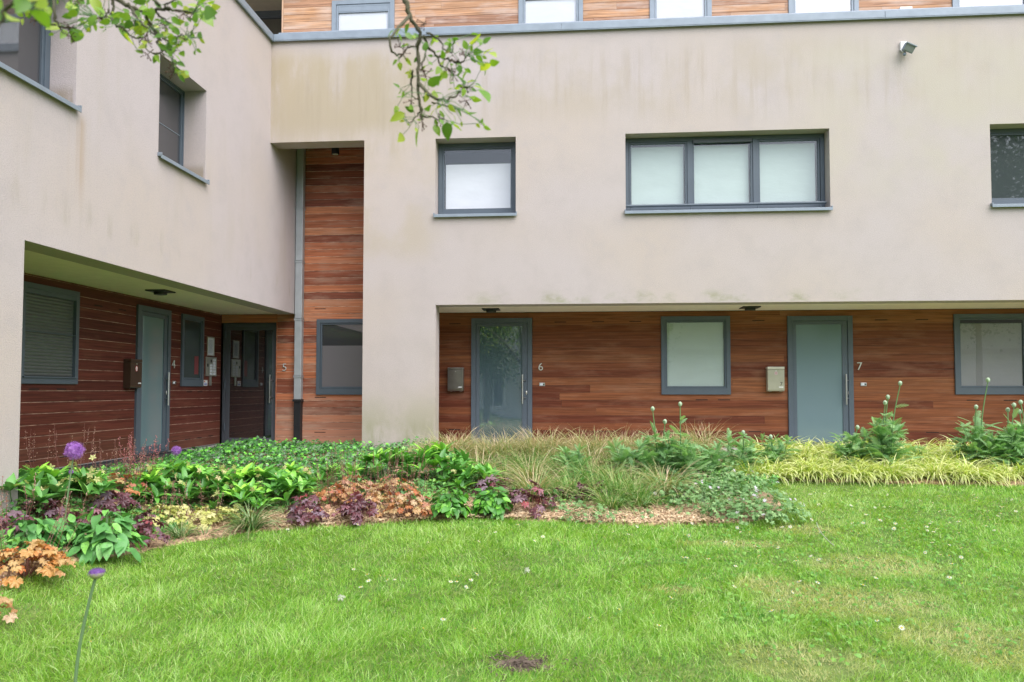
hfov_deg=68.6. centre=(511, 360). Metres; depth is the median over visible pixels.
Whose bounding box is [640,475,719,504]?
cranesbill
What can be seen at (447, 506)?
broadleaf plant
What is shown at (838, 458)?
golden grass
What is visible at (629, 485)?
ornamental grass
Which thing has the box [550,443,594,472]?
thistle plant
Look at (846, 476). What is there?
golden grass
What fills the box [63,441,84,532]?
allium
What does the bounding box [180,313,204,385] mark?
window
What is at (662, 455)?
thistle plant
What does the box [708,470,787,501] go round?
cranesbill
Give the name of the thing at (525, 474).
ornamental grass
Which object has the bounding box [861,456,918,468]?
golden grass
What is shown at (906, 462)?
golden grass
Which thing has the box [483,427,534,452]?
ornamental grass
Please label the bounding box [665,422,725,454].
ornamental grass
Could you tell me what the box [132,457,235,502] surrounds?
hellebore
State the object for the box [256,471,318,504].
hellebore
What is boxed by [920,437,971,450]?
golden grass
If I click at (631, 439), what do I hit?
ornamental grass
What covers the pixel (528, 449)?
ornamental grass
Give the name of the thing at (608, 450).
ornamental grass
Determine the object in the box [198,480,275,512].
hellebore
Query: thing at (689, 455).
thistle plant
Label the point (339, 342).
window
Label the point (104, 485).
hellebore
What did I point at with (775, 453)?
thistle plant
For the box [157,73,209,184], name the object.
window
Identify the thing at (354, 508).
coral bells
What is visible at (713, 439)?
ornamental grass
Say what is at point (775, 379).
mailbox
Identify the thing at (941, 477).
golden grass
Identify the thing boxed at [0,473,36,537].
coral bells
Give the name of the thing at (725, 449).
path
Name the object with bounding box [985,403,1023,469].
thistle plant
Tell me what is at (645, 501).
cranesbill
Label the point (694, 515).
wood chips
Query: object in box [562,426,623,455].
ornamental grass
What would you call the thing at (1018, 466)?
golden grass
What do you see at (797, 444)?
golden grass
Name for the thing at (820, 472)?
golden grass
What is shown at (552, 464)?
ornamental grass
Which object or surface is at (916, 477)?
golden grass
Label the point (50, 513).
coral bells
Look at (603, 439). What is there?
ornamental grass
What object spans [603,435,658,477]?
thistle plant
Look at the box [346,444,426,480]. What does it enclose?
hellebore
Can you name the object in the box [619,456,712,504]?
ornamental grass
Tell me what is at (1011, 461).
golden grass
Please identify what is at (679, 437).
ornamental grass
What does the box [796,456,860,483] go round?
golden grass
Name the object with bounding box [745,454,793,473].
golden grass
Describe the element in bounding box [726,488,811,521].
cranesbill
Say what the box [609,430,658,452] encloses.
ornamental grass
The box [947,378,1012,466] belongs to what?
thistle plant
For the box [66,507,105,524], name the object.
coral bells
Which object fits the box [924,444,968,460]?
golden grass
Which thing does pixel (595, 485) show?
ornamental grass
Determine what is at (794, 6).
window
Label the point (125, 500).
coral bells
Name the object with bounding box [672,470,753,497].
cranesbill
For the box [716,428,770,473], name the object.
thistle plant
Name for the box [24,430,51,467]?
coral bells
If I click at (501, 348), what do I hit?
door
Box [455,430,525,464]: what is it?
ornamental grass
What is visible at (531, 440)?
ornamental grass
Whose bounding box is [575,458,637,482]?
ornamental grass
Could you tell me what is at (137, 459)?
kerb
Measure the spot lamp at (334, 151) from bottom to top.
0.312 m
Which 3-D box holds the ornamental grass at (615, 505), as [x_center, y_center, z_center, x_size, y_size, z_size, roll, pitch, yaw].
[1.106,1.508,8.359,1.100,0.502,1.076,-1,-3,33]
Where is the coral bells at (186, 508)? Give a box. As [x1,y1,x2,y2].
[159,504,209,523]
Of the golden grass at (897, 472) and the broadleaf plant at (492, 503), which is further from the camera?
the golden grass at (897, 472)
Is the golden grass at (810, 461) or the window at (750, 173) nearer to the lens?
the golden grass at (810, 461)
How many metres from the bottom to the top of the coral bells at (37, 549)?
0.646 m
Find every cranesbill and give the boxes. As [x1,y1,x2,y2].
[539,495,585,511]
[558,500,616,522]
[594,487,659,504]
[618,508,656,517]
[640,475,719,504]
[665,489,748,515]
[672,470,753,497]
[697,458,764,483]
[699,493,783,524]
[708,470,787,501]
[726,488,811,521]
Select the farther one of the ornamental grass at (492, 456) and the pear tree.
the ornamental grass at (492, 456)
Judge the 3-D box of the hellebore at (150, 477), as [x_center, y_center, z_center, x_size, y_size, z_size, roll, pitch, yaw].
[-3.863,1.355,8.060,0.907,0.427,0.683,-1,-2,15]
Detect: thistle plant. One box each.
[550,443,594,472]
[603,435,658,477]
[629,406,690,476]
[657,402,711,477]
[692,441,740,473]
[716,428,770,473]
[756,433,801,463]
[829,425,881,471]
[854,381,923,465]
[905,445,932,461]
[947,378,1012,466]
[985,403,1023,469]
[999,400,1023,465]
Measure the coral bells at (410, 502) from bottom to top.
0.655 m
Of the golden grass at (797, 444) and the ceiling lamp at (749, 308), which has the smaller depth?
the golden grass at (797, 444)
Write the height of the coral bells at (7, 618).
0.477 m
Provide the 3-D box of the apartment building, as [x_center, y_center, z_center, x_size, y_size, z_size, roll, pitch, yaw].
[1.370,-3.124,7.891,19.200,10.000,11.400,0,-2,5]
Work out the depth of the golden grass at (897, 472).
9.55 m
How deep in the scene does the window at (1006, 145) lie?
11.46 m
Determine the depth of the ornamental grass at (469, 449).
10.54 m
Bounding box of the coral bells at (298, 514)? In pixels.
[284,494,329,525]
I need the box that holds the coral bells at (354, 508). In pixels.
[331,491,379,525]
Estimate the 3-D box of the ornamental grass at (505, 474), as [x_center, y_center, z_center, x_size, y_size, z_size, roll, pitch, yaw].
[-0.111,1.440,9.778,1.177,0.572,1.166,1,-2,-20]
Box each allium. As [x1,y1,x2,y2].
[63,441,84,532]
[73,567,105,681]
[170,446,181,492]
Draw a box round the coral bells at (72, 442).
[53,423,95,469]
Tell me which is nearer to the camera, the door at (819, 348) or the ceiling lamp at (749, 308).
the ceiling lamp at (749, 308)
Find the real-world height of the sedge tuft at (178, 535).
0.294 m
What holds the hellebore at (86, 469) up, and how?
on the planting bed
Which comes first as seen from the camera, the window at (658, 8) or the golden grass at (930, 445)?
the golden grass at (930, 445)
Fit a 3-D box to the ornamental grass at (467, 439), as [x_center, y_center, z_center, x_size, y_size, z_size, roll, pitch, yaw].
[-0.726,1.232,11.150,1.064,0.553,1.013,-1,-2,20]
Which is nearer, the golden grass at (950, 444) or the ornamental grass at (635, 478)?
the ornamental grass at (635, 478)
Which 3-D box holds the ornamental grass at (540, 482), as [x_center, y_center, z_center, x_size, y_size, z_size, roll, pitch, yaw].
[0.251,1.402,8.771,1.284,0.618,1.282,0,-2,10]
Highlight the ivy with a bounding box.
[91,435,448,488]
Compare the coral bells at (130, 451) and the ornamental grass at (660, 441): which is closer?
the coral bells at (130, 451)
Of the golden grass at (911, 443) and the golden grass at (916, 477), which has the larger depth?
the golden grass at (911, 443)
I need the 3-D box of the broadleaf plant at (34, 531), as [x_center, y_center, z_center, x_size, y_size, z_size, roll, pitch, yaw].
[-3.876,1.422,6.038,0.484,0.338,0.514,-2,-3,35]
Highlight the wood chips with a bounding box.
[176,494,732,529]
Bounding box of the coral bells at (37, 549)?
[0,487,88,588]
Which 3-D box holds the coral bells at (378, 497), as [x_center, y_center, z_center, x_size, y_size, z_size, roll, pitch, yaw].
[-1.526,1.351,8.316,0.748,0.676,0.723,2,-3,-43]
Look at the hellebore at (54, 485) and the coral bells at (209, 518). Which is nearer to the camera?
the hellebore at (54, 485)
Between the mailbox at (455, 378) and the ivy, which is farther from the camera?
the mailbox at (455, 378)
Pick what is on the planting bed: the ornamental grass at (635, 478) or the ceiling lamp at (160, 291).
the ornamental grass at (635, 478)
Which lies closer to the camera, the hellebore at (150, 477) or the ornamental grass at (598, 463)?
the hellebore at (150, 477)
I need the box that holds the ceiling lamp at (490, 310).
[482,308,499,312]
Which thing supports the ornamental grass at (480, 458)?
on the planting bed
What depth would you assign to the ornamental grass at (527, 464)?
10.14 m
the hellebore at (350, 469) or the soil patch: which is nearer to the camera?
the soil patch
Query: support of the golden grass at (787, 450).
on the planting bed
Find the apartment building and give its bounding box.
[0,0,1023,513]
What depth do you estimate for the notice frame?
12.95 m
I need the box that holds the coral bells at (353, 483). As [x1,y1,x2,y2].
[324,443,377,494]
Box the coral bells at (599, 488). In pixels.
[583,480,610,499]
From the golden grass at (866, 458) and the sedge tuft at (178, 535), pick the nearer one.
the sedge tuft at (178, 535)
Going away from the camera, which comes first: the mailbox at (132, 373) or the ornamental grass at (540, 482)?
the ornamental grass at (540, 482)
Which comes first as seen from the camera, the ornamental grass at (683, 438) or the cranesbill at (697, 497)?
the cranesbill at (697, 497)
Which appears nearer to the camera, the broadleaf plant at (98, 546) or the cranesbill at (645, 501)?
the broadleaf plant at (98, 546)
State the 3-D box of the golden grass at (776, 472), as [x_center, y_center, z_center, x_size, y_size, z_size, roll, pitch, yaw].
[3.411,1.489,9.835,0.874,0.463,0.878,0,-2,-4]
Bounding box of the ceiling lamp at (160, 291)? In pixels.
[145,289,175,294]
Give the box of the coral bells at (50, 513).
[21,498,79,522]
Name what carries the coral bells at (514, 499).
on the planting bed
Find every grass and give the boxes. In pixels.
[401,433,446,456]
[411,429,478,458]
[411,434,482,467]
[423,424,483,452]
[434,441,520,480]
[434,458,489,486]
[439,426,490,448]
[447,439,487,458]
[448,448,497,466]
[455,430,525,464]
[458,433,515,456]
[471,430,528,462]
[472,452,545,484]
[473,448,517,473]
[478,433,541,460]
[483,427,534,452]
[485,442,548,469]
[485,446,560,470]
[489,460,583,507]
[491,444,569,484]
[499,427,562,456]
[500,428,560,461]
[500,456,565,484]
[519,429,581,462]
[522,443,563,468]
[523,448,590,473]
[526,425,580,454]
[528,460,610,501]
[538,468,594,498]
[539,433,596,458]
[544,434,602,459]
[546,454,602,481]
[551,434,618,469]
[551,453,616,481]
[557,429,608,448]
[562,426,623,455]
[569,474,652,516]
[572,463,622,500]
[574,456,651,502]
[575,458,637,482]
[585,431,636,453]
[587,434,637,462]
[588,464,664,508]
[593,443,642,468]
[599,425,652,449]
[600,428,644,455]
[604,469,686,510]
[605,457,653,483]
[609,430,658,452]
[617,462,670,481]
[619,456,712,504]
[632,429,688,455]
[633,429,701,450]
[655,434,708,454]
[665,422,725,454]
[671,423,739,451]
[720,454,783,482]
[734,436,777,453]
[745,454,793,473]
[747,455,807,485]
[752,436,800,451]
[756,435,812,453]
[756,436,810,461]
[759,456,807,469]
[764,457,812,483]
[778,451,833,469]
[779,451,842,471]
[780,457,837,485]
[784,441,833,462]
[790,436,833,456]
[791,458,845,485]
[794,444,845,461]
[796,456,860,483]
[808,450,866,470]
[811,437,841,452]
[819,437,867,455]
[819,457,890,486]
[825,451,887,469]
[833,458,893,485]
[844,455,883,467]
[850,455,919,484]
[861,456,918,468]
[862,453,926,484]
[878,449,930,471]
[880,439,928,460]
[892,456,947,481]
[896,438,925,449]
[898,443,952,462]
[903,437,949,452]
[903,456,972,485]
[907,449,956,469]
[912,452,980,485]
[915,447,971,467]
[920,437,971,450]
[922,443,988,467]
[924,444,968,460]
[928,457,1005,487]
[933,435,984,452]
[933,451,1010,485]
[940,451,1006,468]
[960,459,1020,486]
[976,455,1023,483]
[979,454,1016,469]
[992,454,1023,469]
[992,462,1023,480]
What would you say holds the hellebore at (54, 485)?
on the planting bed
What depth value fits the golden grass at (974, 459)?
10.03 m
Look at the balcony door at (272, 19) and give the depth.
13.84 m
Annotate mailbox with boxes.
[123,359,142,388]
[448,367,463,391]
[766,367,784,391]
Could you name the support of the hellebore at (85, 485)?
on the planting bed
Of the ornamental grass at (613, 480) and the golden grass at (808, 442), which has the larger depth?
the golden grass at (808, 442)
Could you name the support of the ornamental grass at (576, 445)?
on the planting bed
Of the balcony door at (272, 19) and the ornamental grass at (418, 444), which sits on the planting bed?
the ornamental grass at (418, 444)
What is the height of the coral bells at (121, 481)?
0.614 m
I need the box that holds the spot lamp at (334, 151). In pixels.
[331,148,338,154]
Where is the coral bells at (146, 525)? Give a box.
[128,509,170,546]
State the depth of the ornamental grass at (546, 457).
10.31 m
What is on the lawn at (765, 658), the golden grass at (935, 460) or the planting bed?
the planting bed
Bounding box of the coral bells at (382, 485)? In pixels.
[365,444,426,497]
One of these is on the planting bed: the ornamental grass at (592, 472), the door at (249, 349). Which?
the ornamental grass at (592, 472)
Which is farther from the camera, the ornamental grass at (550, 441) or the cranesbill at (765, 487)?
the ornamental grass at (550, 441)
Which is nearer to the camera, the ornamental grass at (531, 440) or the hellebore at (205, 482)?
the hellebore at (205, 482)
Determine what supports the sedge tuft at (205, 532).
on the planting bed
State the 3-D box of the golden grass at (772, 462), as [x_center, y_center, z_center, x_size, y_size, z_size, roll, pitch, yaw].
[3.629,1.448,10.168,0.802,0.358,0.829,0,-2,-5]
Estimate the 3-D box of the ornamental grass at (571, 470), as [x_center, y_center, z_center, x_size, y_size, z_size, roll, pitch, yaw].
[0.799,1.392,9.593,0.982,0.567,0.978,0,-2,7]
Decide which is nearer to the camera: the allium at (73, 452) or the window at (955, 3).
the allium at (73, 452)
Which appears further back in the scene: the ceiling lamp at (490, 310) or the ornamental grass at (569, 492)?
the ceiling lamp at (490, 310)
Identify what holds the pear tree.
on the lawn at (765, 658)
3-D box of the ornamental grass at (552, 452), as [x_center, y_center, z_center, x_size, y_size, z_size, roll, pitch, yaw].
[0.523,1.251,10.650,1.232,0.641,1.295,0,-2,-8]
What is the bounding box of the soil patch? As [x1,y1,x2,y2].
[478,648,581,681]
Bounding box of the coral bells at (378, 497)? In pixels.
[335,452,398,517]
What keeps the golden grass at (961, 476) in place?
on the planting bed
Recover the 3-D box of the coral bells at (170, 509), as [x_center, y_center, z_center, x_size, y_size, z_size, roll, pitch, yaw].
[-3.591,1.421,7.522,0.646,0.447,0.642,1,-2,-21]
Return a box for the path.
[186,445,746,454]
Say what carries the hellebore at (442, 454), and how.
on the planting bed
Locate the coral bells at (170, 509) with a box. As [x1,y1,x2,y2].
[123,481,187,526]
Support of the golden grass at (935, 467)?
on the planting bed
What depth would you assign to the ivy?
10.99 m
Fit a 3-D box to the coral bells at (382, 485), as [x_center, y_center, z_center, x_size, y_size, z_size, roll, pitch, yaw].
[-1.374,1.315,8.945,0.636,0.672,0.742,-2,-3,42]
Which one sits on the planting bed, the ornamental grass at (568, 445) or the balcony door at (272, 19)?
the ornamental grass at (568, 445)
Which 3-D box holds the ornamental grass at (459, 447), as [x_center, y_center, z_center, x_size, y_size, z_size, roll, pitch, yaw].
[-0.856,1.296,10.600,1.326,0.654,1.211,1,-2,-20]
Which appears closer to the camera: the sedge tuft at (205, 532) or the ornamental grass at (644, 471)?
the sedge tuft at (205, 532)
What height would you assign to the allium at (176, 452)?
0.583 m
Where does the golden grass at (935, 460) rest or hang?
on the planting bed
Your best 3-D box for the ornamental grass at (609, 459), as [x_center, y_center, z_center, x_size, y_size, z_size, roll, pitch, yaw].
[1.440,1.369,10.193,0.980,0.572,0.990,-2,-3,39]
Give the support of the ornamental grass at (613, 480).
on the planting bed
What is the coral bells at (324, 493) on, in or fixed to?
on the planting bed
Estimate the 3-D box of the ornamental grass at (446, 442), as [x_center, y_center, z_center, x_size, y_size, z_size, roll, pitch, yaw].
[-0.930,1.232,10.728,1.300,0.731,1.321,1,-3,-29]
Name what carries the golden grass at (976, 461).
on the planting bed
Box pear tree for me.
[0,0,498,145]
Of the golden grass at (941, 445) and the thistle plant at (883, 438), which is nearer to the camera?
the thistle plant at (883, 438)
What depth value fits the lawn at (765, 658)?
5.30 m
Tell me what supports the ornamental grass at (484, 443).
on the planting bed
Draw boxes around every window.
[0,0,81,112]
[21,281,79,383]
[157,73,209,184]
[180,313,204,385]
[316,319,362,394]
[332,0,394,30]
[433,142,516,216]
[518,0,582,29]
[624,134,832,213]
[650,0,711,17]
[661,316,730,394]
[788,0,858,12]
[952,0,1023,6]
[953,314,1023,393]
[990,128,1023,206]
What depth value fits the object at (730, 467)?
9.51 m
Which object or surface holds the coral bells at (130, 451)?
on the planting bed
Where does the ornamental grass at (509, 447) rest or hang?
on the planting bed
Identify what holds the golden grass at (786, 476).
on the planting bed
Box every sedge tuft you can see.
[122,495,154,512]
[153,516,209,544]
[188,525,222,537]
[206,495,300,539]
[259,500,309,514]
[276,482,327,499]
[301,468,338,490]
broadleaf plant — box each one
[0,515,64,553]
[44,513,93,546]
[66,504,149,565]
[112,508,155,533]
[428,487,471,519]
[470,486,512,520]
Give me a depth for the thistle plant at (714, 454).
9.95 m
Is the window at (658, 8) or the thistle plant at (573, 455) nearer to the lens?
the thistle plant at (573, 455)
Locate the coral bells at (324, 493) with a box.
[308,452,366,510]
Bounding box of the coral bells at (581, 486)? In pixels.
[574,482,589,500]
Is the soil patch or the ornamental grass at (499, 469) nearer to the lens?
the soil patch
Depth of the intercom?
12.94 m
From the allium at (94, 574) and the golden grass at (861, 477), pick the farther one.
the golden grass at (861, 477)
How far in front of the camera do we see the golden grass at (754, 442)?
11.32 m
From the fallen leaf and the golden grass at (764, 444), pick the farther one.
the golden grass at (764, 444)
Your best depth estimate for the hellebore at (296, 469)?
9.04 m
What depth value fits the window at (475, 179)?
12.19 m
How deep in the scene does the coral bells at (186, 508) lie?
7.81 m
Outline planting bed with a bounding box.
[0,450,1023,578]
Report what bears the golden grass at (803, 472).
on the planting bed
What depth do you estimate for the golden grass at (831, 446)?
10.90 m
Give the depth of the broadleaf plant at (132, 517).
7.01 m
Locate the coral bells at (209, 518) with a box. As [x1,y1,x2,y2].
[172,482,241,529]
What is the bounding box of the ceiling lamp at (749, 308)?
[739,306,760,310]
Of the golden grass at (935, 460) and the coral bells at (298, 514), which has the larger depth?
the golden grass at (935, 460)
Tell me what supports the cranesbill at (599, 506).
on the planting bed
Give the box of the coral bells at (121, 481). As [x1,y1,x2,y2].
[67,439,151,496]
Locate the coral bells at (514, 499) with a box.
[508,480,556,519]
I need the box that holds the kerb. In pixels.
[59,451,191,471]
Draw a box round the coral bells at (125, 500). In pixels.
[85,490,141,515]
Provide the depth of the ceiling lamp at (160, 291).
10.10 m
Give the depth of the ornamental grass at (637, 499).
8.35 m
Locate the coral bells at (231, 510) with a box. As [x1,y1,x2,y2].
[216,503,252,521]
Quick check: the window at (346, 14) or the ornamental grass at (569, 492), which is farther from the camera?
the window at (346, 14)
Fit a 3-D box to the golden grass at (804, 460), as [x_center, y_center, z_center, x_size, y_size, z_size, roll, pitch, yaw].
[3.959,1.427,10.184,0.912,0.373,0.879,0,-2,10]
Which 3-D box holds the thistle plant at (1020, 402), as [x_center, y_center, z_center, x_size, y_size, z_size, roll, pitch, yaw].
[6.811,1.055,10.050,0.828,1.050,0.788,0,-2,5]
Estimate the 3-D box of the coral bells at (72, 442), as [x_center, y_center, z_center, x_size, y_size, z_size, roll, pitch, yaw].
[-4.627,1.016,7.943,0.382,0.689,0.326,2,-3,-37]
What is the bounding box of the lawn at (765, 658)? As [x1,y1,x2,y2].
[0,481,1023,681]
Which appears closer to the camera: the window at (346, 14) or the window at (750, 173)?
the window at (750, 173)
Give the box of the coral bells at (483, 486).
[471,474,518,495]
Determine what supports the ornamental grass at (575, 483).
on the planting bed
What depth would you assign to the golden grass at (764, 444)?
10.96 m
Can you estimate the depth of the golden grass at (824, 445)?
11.20 m
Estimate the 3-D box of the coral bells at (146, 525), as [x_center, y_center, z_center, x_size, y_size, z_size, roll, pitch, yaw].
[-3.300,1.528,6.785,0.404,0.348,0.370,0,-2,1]
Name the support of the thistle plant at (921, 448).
on the planting bed
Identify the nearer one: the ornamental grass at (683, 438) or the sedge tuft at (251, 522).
the sedge tuft at (251, 522)
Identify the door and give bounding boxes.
[133,304,171,454]
[221,323,275,442]
[254,10,281,33]
[471,318,531,445]
[787,316,853,446]
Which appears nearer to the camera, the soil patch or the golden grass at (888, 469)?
the soil patch
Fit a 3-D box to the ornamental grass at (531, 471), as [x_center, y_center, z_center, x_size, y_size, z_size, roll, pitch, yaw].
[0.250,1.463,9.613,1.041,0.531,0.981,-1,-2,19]
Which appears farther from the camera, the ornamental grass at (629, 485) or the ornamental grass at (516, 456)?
the ornamental grass at (516, 456)
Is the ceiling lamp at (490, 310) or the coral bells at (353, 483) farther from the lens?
the ceiling lamp at (490, 310)
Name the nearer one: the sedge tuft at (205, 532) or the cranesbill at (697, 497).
the sedge tuft at (205, 532)
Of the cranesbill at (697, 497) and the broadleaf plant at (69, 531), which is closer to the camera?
the broadleaf plant at (69, 531)
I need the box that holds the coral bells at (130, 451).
[118,432,168,477]
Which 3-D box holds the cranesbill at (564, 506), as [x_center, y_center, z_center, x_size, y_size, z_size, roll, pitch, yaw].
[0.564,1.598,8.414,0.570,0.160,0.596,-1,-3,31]
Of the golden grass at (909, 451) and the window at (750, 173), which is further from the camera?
the window at (750, 173)
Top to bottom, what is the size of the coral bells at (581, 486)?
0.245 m
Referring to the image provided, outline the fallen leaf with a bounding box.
[337,594,345,601]
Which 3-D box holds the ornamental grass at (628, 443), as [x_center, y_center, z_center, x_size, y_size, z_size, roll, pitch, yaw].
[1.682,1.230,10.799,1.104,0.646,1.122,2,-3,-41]
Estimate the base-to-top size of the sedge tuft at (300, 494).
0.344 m
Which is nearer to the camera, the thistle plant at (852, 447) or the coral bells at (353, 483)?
the coral bells at (353, 483)
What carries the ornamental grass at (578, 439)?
on the planting bed
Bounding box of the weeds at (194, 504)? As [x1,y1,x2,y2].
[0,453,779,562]
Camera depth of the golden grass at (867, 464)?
9.98 m
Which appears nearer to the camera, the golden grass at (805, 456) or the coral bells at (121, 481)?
the coral bells at (121, 481)
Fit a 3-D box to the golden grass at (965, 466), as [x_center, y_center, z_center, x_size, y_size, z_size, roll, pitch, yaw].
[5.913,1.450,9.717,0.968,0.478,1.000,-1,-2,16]
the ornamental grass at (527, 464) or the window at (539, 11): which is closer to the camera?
the ornamental grass at (527, 464)
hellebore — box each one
[0,466,81,508]
[18,454,107,500]
[46,464,109,485]
[46,470,130,507]
[122,467,198,503]
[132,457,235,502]
[175,472,257,504]
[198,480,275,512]
[206,461,314,503]
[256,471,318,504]
[260,461,321,488]
[313,463,366,486]
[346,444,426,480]
[395,440,478,483]
[433,462,505,491]
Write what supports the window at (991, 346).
in the apartment building
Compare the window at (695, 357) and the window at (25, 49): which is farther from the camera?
the window at (695, 357)
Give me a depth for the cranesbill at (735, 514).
7.76 m
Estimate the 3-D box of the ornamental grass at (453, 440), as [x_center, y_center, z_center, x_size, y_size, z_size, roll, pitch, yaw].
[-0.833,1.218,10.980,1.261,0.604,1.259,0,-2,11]
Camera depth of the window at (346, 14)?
12.74 m
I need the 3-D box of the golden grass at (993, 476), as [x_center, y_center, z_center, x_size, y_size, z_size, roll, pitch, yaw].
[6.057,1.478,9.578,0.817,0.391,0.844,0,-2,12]
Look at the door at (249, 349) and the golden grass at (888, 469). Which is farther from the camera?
the door at (249, 349)
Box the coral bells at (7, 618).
[0,572,17,622]
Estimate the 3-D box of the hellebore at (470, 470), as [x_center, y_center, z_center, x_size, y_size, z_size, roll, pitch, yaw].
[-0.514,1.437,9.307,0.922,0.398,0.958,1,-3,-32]
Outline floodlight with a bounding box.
[900,41,916,55]
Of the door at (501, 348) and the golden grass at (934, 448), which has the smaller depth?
the golden grass at (934, 448)
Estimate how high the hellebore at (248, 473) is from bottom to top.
0.534 m
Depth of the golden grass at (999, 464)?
9.91 m
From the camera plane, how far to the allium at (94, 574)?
3.09 m
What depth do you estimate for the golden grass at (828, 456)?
10.37 m
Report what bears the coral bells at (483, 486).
on the planting bed
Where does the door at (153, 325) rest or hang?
in the apartment building
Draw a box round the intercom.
[205,357,216,384]
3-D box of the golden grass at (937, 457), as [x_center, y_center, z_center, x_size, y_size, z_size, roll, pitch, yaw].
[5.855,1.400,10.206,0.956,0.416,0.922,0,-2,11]
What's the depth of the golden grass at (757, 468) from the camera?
9.78 m
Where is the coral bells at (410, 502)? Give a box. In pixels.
[382,459,432,517]
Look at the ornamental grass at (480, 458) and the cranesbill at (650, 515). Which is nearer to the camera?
the cranesbill at (650, 515)
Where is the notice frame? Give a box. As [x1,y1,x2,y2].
[207,337,214,355]
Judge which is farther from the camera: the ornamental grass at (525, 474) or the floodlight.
the floodlight
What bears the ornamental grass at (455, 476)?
on the planting bed
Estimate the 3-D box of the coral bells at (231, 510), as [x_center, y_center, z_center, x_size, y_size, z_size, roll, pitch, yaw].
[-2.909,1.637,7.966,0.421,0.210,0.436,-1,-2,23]
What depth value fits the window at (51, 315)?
8.98 m
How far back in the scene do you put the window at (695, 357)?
12.70 m
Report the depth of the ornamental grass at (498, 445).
10.63 m
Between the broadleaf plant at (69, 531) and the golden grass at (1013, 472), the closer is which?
the broadleaf plant at (69, 531)
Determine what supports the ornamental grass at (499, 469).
on the planting bed

